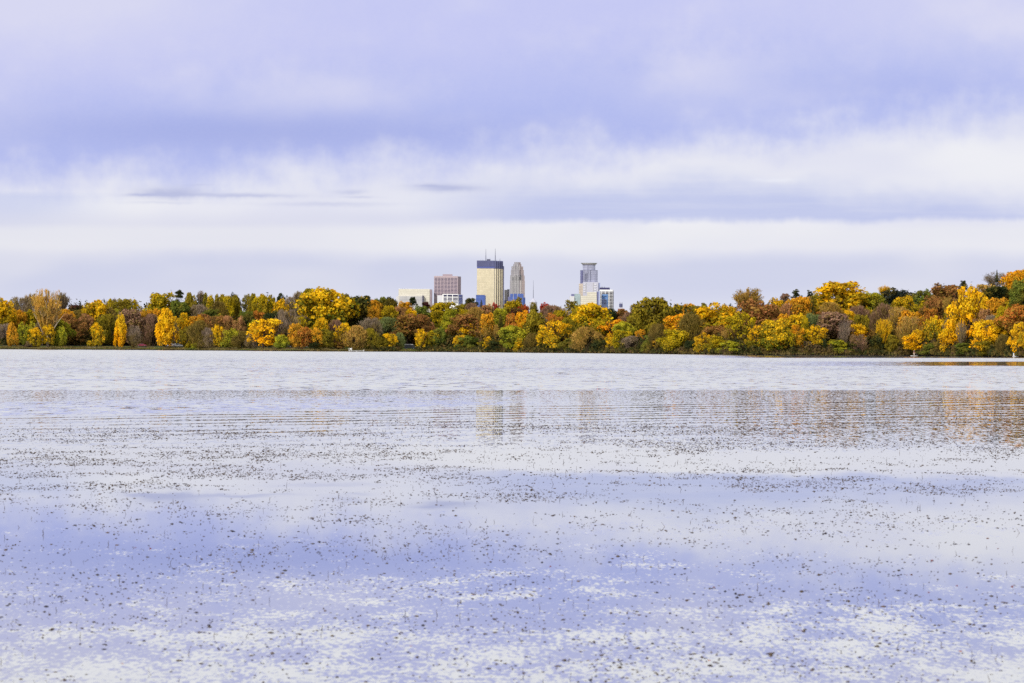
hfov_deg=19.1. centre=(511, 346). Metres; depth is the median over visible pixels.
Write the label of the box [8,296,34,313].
tree
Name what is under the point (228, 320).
tree
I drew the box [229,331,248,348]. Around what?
tree
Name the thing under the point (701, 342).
tree
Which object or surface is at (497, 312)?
tree
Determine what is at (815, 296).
tree
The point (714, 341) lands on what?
shrub
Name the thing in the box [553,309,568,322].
tree
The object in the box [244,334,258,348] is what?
tree
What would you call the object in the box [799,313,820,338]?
tree
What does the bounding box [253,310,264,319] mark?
tree
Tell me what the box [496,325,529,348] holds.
tree
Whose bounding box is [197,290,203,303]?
tree
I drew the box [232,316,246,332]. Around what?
tree
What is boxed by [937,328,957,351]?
tree
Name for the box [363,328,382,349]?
tree
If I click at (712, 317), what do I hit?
tree
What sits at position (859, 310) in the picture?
tree
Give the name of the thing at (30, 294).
tree
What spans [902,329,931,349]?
tree
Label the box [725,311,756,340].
tree
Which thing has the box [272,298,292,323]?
tree
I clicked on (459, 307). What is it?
tree
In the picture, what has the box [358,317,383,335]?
tree
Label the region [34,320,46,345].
tree
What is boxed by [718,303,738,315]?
tree
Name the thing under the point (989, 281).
bare tree
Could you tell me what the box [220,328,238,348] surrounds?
tree
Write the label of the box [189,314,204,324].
tree
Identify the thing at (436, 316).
tree
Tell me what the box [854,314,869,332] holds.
tree
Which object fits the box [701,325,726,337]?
tree
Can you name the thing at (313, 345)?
shrub
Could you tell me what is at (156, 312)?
tree
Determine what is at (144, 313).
tree
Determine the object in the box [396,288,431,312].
office block
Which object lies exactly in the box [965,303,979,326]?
tree
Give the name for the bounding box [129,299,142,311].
tree
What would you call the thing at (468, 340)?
shrub
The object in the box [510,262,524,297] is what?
stone tower
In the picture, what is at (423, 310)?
tree
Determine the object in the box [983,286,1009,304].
tree
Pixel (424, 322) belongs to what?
tree
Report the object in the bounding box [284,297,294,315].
tree
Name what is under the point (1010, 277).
tree
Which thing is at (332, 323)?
tree
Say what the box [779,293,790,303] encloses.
tree
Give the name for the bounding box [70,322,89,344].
tree
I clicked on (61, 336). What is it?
columnar tree
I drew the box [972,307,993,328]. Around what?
tree
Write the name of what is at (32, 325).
tree
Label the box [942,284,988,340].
tree
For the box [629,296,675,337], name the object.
tree
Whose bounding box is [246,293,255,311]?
tree
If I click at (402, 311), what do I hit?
tree
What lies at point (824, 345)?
shrub
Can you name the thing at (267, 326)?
tree
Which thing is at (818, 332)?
tree
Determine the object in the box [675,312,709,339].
tree
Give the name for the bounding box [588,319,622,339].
tree
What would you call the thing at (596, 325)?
tree
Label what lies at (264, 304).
tree
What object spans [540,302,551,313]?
tree
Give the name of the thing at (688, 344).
shrub
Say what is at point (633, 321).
tree
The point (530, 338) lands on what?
tree
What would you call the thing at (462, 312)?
tree
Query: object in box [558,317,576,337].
tree
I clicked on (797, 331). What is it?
tree
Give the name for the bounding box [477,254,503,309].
glass tower
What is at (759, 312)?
tree
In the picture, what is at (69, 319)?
tree
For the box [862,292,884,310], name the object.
tree
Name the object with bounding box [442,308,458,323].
tree
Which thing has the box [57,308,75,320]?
tree
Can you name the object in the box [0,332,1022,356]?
ground
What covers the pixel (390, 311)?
tree
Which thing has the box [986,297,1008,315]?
tree
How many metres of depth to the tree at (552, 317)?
1292.48 m
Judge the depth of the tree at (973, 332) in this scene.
1080.12 m
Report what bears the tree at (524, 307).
on the ground at (92, 348)
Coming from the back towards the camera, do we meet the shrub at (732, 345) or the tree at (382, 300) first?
the tree at (382, 300)
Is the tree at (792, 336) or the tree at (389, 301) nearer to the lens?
the tree at (792, 336)
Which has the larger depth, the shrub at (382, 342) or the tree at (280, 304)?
the tree at (280, 304)
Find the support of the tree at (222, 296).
on the ground at (92, 348)
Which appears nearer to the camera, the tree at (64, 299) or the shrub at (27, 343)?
the shrub at (27, 343)
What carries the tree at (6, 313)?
on the ground at (92, 348)
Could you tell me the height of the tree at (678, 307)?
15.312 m
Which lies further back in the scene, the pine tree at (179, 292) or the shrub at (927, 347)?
the pine tree at (179, 292)
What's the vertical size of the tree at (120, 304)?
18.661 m
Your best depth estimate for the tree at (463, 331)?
1296.62 m
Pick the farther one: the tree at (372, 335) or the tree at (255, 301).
the tree at (255, 301)
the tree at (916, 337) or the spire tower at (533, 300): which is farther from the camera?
the spire tower at (533, 300)
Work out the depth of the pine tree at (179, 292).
1465.22 m
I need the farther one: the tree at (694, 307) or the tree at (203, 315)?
the tree at (203, 315)
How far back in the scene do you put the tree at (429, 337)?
1293.34 m
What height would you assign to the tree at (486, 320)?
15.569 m
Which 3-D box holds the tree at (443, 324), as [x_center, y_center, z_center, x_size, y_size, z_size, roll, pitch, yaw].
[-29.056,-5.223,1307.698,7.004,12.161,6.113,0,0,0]
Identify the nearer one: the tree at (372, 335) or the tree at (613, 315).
the tree at (372, 335)
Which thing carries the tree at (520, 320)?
on the ground at (92, 348)
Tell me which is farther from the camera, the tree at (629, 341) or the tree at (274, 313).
the tree at (274, 313)
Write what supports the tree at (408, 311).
on the ground at (92, 348)
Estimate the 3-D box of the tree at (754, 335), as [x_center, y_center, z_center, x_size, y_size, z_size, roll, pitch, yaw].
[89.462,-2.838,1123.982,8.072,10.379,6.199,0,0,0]
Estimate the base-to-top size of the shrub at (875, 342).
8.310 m
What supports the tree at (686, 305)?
on the ground at (92, 348)
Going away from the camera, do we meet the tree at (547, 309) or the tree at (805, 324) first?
the tree at (805, 324)
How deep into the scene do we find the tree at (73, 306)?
1445.14 m
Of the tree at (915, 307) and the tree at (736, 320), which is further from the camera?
the tree at (915, 307)
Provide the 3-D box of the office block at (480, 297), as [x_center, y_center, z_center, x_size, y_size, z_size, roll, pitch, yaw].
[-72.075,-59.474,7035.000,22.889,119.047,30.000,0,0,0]
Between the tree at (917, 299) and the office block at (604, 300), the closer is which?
the tree at (917, 299)
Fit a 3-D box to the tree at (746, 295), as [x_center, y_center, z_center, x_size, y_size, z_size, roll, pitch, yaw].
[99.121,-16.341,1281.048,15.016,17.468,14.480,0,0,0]
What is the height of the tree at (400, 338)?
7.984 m
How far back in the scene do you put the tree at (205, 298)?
1467.38 m
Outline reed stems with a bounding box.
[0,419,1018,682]
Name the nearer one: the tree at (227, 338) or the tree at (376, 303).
the tree at (227, 338)
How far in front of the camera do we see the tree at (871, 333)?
1161.04 m
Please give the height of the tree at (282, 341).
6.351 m
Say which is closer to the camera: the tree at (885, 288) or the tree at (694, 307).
the tree at (694, 307)
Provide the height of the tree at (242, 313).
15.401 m
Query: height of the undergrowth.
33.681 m
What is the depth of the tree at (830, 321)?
1145.48 m
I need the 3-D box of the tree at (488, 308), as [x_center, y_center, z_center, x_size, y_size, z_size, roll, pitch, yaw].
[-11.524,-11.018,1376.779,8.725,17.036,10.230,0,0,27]
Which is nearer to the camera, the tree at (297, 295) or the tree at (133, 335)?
the tree at (133, 335)
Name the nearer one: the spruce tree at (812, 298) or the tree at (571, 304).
the spruce tree at (812, 298)
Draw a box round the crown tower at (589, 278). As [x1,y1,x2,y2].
[579,263,599,304]
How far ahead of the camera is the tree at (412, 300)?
1433.42 m
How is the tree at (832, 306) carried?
on the ground at (92, 348)
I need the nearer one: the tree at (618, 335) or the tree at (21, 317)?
the tree at (618, 335)
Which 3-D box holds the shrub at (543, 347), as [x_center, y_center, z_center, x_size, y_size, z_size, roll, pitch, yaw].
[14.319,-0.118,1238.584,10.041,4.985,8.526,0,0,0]
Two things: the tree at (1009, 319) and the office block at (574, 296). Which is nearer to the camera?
the tree at (1009, 319)
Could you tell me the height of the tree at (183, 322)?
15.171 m
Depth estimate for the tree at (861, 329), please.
1157.26 m
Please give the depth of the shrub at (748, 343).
1121.90 m
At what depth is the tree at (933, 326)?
1131.44 m
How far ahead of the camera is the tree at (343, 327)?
1280.10 m
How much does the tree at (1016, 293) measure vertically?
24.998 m
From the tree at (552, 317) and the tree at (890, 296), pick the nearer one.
the tree at (890, 296)
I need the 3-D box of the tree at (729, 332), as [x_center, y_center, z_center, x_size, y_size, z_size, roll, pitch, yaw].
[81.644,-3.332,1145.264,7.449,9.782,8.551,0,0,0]
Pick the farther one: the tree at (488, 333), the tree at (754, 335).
the tree at (488, 333)
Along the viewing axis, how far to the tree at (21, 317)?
1349.05 m
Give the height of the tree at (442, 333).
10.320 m
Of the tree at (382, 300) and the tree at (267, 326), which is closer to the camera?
the tree at (267, 326)
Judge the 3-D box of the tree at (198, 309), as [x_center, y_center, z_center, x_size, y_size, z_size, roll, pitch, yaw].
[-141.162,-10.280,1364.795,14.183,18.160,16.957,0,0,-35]
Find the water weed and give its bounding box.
[0,405,1023,682]
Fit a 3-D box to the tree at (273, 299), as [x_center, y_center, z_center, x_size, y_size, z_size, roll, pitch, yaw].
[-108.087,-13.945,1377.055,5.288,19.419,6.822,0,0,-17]
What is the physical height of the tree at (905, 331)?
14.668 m
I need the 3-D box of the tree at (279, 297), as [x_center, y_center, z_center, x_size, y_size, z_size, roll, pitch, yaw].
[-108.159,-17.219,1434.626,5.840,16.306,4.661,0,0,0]
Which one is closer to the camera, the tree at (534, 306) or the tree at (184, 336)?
the tree at (184, 336)
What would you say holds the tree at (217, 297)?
on the ground at (92, 348)
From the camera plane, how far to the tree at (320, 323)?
1293.67 m
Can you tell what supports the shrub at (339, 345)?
on the ground at (92, 348)
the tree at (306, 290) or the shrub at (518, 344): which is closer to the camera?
the shrub at (518, 344)
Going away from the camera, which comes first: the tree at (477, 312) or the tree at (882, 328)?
the tree at (882, 328)
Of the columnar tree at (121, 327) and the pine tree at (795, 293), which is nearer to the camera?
the pine tree at (795, 293)
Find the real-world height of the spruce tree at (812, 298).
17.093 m
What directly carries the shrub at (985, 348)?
on the ground at (92, 348)
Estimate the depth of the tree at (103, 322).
1330.00 m
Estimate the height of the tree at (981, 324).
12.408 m
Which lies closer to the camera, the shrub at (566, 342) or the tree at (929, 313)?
the tree at (929, 313)
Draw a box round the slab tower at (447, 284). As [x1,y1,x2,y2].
[434,274,460,303]
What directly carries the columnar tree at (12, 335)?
on the ground at (92, 348)
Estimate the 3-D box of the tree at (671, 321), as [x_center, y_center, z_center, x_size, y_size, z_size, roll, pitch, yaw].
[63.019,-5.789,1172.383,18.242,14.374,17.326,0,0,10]
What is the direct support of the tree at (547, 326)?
on the ground at (92, 348)
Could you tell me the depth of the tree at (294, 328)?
1269.84 m
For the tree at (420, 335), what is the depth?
1291.92 m
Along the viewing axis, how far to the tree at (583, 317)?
1259.91 m
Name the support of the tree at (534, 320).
on the ground at (92, 348)
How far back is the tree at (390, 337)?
1285.74 m
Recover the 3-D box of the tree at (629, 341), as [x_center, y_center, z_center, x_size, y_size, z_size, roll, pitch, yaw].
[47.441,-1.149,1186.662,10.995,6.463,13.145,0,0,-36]
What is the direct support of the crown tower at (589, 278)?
on the ground at (92, 348)
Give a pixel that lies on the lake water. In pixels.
(50, 393)
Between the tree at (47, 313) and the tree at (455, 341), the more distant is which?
the tree at (47, 313)
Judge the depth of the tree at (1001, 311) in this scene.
1058.62 m
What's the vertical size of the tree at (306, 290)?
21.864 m
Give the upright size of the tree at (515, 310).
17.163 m
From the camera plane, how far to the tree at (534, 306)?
1405.21 m
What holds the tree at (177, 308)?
on the ground at (92, 348)
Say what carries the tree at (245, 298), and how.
on the ground at (92, 348)
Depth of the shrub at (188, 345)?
1307.44 m
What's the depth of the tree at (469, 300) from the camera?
1407.89 m
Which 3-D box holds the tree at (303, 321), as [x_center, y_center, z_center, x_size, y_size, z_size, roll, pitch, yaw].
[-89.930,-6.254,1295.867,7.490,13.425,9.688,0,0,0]
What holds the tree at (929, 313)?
on the ground at (92, 348)
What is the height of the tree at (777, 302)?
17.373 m
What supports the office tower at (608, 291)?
on the ground at (92, 348)
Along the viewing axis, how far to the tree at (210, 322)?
1312.88 m
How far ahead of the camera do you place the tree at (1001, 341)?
1035.67 m
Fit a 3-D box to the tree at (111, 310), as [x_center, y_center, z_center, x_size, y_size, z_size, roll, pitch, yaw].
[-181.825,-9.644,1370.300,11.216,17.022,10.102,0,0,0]
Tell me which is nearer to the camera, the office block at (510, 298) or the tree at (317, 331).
the tree at (317, 331)
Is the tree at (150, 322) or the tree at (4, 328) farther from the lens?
the tree at (150, 322)
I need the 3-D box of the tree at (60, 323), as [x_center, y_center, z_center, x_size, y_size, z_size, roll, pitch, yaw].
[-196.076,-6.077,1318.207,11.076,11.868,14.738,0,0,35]
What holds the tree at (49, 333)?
on the ground at (92, 348)
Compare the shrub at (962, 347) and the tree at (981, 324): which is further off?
the shrub at (962, 347)
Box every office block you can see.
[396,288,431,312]
[437,294,462,308]
[476,295,485,306]
[508,294,524,304]
[570,294,579,305]
[581,291,599,304]
[601,294,607,307]
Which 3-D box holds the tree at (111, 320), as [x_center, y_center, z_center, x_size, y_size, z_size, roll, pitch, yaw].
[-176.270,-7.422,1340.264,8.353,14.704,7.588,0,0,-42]
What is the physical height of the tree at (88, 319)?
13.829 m
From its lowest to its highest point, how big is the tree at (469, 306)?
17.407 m
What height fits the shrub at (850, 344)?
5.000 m
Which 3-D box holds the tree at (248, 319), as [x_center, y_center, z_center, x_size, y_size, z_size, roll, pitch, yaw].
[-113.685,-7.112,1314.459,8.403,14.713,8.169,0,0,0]
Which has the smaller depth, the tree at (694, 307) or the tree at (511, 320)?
the tree at (694, 307)
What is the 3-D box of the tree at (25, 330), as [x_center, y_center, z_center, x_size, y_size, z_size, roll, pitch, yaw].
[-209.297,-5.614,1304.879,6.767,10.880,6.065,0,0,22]
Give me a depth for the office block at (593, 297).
6980.00 m
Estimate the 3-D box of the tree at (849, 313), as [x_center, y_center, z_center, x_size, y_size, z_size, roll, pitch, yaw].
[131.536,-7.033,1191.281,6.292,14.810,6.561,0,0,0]
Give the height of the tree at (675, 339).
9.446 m
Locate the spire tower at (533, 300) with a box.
[529,287,536,312]
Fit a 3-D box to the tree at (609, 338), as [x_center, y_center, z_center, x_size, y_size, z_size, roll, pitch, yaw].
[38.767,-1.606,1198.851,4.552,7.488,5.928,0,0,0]
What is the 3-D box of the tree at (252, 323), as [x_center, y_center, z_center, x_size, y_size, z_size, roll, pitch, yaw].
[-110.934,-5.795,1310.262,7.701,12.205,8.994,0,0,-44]
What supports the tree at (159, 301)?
on the ground at (92, 348)
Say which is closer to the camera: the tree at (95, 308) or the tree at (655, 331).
the tree at (655, 331)
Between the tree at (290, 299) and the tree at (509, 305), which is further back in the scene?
the tree at (290, 299)
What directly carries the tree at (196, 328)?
on the ground at (92, 348)
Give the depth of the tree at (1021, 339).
1007.54 m
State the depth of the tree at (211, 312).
1348.55 m
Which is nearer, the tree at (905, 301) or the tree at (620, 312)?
the tree at (905, 301)
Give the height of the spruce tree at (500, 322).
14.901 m
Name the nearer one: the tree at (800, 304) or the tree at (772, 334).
the tree at (772, 334)
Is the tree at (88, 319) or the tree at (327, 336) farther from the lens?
the tree at (88, 319)
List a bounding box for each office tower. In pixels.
[504,289,509,305]
[599,286,613,308]
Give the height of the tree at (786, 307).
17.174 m
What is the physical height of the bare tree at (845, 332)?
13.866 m
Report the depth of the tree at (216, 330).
1297.46 m
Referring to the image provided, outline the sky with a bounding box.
[0,0,1023,312]
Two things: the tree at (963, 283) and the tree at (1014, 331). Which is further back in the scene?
the tree at (963, 283)
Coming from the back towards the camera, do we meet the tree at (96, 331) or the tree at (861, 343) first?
the tree at (96, 331)
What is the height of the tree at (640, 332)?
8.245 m
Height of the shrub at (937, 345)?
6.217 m
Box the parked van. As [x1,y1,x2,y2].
[404,344,415,348]
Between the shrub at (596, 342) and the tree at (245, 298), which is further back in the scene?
the tree at (245, 298)
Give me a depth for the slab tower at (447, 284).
7100.00 m
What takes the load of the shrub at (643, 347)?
on the ground at (92, 348)
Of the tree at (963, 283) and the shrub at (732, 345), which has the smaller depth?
the shrub at (732, 345)
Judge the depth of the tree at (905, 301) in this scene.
1192.83 m
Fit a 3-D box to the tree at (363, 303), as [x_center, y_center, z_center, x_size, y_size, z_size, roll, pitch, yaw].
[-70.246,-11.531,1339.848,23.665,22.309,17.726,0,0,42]
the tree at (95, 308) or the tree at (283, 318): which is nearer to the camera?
the tree at (283, 318)
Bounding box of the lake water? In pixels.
[0,349,1023,682]
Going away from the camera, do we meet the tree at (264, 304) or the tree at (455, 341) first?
the tree at (455, 341)
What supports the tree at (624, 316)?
on the ground at (92, 348)
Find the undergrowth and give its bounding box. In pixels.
[0,270,1023,355]
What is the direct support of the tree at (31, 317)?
on the ground at (92, 348)
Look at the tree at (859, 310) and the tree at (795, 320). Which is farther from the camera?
the tree at (859, 310)
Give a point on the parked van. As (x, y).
(410, 346)
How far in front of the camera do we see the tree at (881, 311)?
1184.30 m
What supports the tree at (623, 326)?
on the ground at (92, 348)
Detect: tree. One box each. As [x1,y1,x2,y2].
[0,298,17,331]
[0,323,8,338]
[6,321,18,346]
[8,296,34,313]
[9,308,27,331]
[17,321,30,345]
[22,309,38,331]
[25,293,35,307]
[26,327,42,346]
[28,321,37,340]
[31,289,64,346]
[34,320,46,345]
[40,324,55,346]
[45,319,76,345]
[55,292,70,308]
[55,325,67,346]
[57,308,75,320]
[61,313,81,345]
[68,304,84,309]
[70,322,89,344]
[71,309,81,326]
[77,313,94,331]
[81,299,108,331]
[87,322,104,346]
[95,314,110,345]
[98,306,118,328]
[104,298,116,308]
[105,313,117,345]
[111,298,132,311]
[113,313,126,346]
[117,308,144,345]
[126,325,142,346]
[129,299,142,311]
[138,310,147,335]
[140,313,160,345]
[142,291,174,311]
[153,308,160,319]
[154,308,179,347]
[169,300,190,324]
[171,323,178,346]
[173,312,191,344]
[174,289,183,301]
[179,325,191,341]
[185,292,196,309]
[186,319,213,348]
[189,304,208,320]
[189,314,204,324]
[196,313,213,322]
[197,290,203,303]
[197,327,214,348]
[202,309,218,318]
[203,292,207,304]
[205,315,225,345]
[206,295,216,309]
[209,324,222,346]
[211,301,229,315]
[213,293,221,301]
[218,315,234,346]
[220,294,226,302]
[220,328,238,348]
[225,295,235,320]
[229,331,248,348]
[231,294,241,319]
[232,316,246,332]
[238,310,253,317]
[242,293,248,310]
[242,313,255,327]
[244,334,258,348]
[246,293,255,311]
[246,318,282,347]
[246,319,262,337]
[251,296,259,311]
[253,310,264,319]
[256,293,272,313]
[261,310,283,333]
[268,295,277,309]
[271,309,300,343]
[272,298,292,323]
[273,334,289,348]
[276,293,287,300]
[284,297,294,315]
[287,323,303,348]
[290,286,359,329]
[291,326,312,348]
[292,291,300,317]
[296,317,307,326]
[300,287,317,298]
[310,327,324,346]
[311,329,334,348]
[312,317,329,341]
[328,319,341,342]
[333,322,351,348]
[339,325,368,348]
[343,296,371,326]
[344,293,352,300]
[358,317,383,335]
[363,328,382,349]
[367,299,383,319]
[367,305,381,320]
[374,296,386,314]
[374,316,405,343]
[379,305,398,324]
[383,296,397,315]
[383,333,397,346]
[389,313,421,343]
[395,306,406,322]
[395,332,405,349]
[397,301,413,309]
[405,309,416,338]
[406,332,426,345]
[409,297,417,310]
[411,314,436,338]
[414,305,430,321]
[414,329,427,346]
[425,330,439,346]
[428,301,455,318]
[430,310,445,327]
[432,326,445,345]
[438,320,450,339]
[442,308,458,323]
[444,314,481,337]
[452,335,464,346]
[453,304,466,312]
[455,323,479,336]
[459,309,467,314]
[463,306,483,324]
[464,303,476,309]
[465,298,478,304]
[478,324,500,340]
[479,303,494,316]
[479,312,493,336]
[482,336,491,348]
[492,307,507,326]
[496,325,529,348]
[498,314,502,328]
[503,312,516,327]
[504,299,521,313]
[505,307,522,322]
[515,310,527,340]
[518,304,529,316]
[522,309,545,340]
[522,332,540,346]
[529,302,536,311]
[536,330,546,345]
[537,320,571,347]
[538,305,569,317]
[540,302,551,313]
[542,317,553,340]
[546,312,563,326]
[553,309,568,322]
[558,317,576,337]
[564,326,603,350]
[565,299,577,316]
[566,302,613,331]
[568,305,580,316]
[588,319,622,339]
[590,316,609,337]
[602,307,617,326]
[605,333,613,347]
[612,321,636,334]
[612,330,632,347]
[615,309,627,319]
[618,336,641,348]
[619,312,631,321]
[626,315,641,335]
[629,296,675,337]
[635,329,645,339]
[645,323,666,349]
[651,314,693,345]
[656,328,691,351]
[672,303,690,315]
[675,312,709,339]
[680,304,695,313]
[688,303,707,314]
[690,302,737,333]
[692,332,710,351]
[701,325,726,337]
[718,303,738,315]
[721,325,735,339]
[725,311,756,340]
[732,287,763,310]
[732,298,784,337]
[744,325,762,346]
[755,318,795,349]
[768,297,783,311]
[776,303,800,321]
[778,313,789,332]
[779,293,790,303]
[782,313,809,346]
[782,328,795,348]
[784,296,813,315]
[787,324,804,346]
[790,289,799,298]
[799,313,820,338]
[800,315,812,340]
[801,324,829,349]
[810,294,831,314]
[810,295,815,313]
[811,281,872,315]
[814,311,855,340]
[817,302,843,312]
[838,319,849,343]
[844,310,854,324]
[847,334,867,351]
[849,305,872,329]
[849,322,867,339]
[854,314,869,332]
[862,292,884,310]
[865,329,875,340]
[868,303,894,334]
[874,318,892,348]
[878,285,889,296]
[880,287,913,308]
[883,306,909,339]
[890,295,913,315]
[893,315,924,347]
[897,310,922,330]
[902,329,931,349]
[903,301,924,316]
[911,288,932,306]
[916,307,940,330]
[918,297,943,318]
[922,315,945,342]
[924,282,964,310]
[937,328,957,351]
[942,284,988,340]
[942,296,956,334]
[956,321,968,342]
[959,280,967,289]
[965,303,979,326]
[969,319,1005,350]
[971,318,987,339]
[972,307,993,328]
[973,284,996,301]
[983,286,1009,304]
[984,272,1006,286]
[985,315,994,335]
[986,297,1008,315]
[989,314,1008,337]
[993,304,1023,336]
[994,306,1007,330]
[995,333,1011,352]
[998,270,1023,298]
[999,314,1017,338]
[1005,322,1023,352]
[1008,278,1023,306]
[1017,332,1023,348]
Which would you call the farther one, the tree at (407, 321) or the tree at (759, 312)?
the tree at (407, 321)
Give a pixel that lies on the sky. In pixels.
(696, 152)
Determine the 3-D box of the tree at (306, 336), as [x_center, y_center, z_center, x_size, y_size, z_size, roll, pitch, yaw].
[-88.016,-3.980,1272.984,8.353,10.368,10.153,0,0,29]
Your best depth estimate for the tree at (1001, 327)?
1054.72 m
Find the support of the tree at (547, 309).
on the ground at (92, 348)
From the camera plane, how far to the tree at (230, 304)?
1390.06 m
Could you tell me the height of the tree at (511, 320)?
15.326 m
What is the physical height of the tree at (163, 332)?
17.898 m
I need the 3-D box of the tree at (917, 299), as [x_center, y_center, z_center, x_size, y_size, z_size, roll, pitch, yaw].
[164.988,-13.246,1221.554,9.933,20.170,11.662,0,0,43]
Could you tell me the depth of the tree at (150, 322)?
1345.42 m
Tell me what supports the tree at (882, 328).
on the ground at (92, 348)
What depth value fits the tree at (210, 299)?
1399.46 m
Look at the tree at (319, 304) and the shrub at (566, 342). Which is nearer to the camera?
the shrub at (566, 342)
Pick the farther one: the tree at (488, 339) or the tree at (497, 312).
the tree at (497, 312)
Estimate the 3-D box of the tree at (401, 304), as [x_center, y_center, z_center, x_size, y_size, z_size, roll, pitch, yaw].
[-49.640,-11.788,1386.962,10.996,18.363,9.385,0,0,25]
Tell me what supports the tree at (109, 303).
on the ground at (92, 348)
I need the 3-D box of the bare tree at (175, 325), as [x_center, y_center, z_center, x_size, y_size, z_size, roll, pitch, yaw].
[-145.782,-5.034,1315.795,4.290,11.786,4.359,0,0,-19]
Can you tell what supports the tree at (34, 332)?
on the ground at (92, 348)
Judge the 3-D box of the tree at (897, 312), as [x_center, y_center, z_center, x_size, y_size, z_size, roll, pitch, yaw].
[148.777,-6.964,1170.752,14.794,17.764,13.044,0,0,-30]
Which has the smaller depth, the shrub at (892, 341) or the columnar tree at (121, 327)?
the shrub at (892, 341)
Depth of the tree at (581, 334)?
1217.68 m
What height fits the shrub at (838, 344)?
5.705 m
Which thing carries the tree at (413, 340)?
on the ground at (92, 348)
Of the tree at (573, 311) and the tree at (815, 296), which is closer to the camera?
the tree at (815, 296)
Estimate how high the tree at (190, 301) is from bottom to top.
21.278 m
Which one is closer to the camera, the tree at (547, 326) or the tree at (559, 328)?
the tree at (559, 328)
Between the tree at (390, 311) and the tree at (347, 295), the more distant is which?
the tree at (347, 295)
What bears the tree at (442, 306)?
on the ground at (92, 348)
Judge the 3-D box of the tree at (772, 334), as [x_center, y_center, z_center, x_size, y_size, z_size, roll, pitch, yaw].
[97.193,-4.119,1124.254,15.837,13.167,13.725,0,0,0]
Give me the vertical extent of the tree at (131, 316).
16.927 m
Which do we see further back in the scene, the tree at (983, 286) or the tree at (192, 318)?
the tree at (192, 318)
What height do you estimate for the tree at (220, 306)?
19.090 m
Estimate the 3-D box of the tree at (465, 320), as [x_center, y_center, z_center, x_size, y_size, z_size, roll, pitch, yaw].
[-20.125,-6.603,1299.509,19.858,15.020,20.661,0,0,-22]
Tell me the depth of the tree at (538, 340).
1239.38 m
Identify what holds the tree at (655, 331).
on the ground at (92, 348)
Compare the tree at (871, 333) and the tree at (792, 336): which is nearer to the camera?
the tree at (792, 336)
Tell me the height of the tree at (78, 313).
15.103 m
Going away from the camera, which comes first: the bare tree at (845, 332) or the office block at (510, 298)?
the bare tree at (845, 332)
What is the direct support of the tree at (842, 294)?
on the ground at (92, 348)
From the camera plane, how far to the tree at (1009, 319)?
1044.84 m
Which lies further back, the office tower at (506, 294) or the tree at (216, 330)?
the office tower at (506, 294)
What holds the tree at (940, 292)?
on the ground at (92, 348)
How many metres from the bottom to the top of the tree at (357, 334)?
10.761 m
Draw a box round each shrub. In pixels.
[23,341,32,346]
[184,341,191,347]
[307,342,323,349]
[330,341,345,348]
[374,337,390,347]
[454,335,478,350]
[484,339,502,350]
[512,338,523,351]
[535,341,551,350]
[557,338,572,350]
[590,339,605,351]
[639,335,652,353]
[683,340,694,350]
[703,334,725,352]
[714,340,743,352]
[745,340,756,347]
[816,339,826,351]
[827,339,852,352]
[846,341,861,353]
[869,334,883,348]
[884,333,899,353]
[919,343,935,354]
[932,339,941,354]
[954,342,973,355]
[974,340,994,355]
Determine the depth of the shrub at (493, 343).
1262.27 m
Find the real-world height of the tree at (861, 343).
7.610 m
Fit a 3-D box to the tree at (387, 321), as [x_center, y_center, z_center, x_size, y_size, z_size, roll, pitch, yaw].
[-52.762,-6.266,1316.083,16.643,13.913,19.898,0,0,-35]
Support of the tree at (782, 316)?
on the ground at (92, 348)
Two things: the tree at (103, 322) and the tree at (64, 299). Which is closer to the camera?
the tree at (103, 322)
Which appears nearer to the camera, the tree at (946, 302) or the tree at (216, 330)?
the tree at (946, 302)
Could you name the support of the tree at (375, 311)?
on the ground at (92, 348)
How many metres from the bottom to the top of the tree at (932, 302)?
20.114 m
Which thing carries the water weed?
on the lake water
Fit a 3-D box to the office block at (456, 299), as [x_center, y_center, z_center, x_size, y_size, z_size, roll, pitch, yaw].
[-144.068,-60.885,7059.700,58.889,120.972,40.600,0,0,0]
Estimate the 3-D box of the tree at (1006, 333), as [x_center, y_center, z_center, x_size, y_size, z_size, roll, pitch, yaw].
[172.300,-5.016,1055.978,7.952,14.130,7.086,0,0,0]
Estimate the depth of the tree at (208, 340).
1297.77 m
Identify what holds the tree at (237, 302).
on the ground at (92, 348)
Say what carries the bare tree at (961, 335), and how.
on the ground at (92, 348)
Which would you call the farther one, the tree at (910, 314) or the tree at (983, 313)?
the tree at (910, 314)
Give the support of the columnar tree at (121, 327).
on the ground at (92, 348)

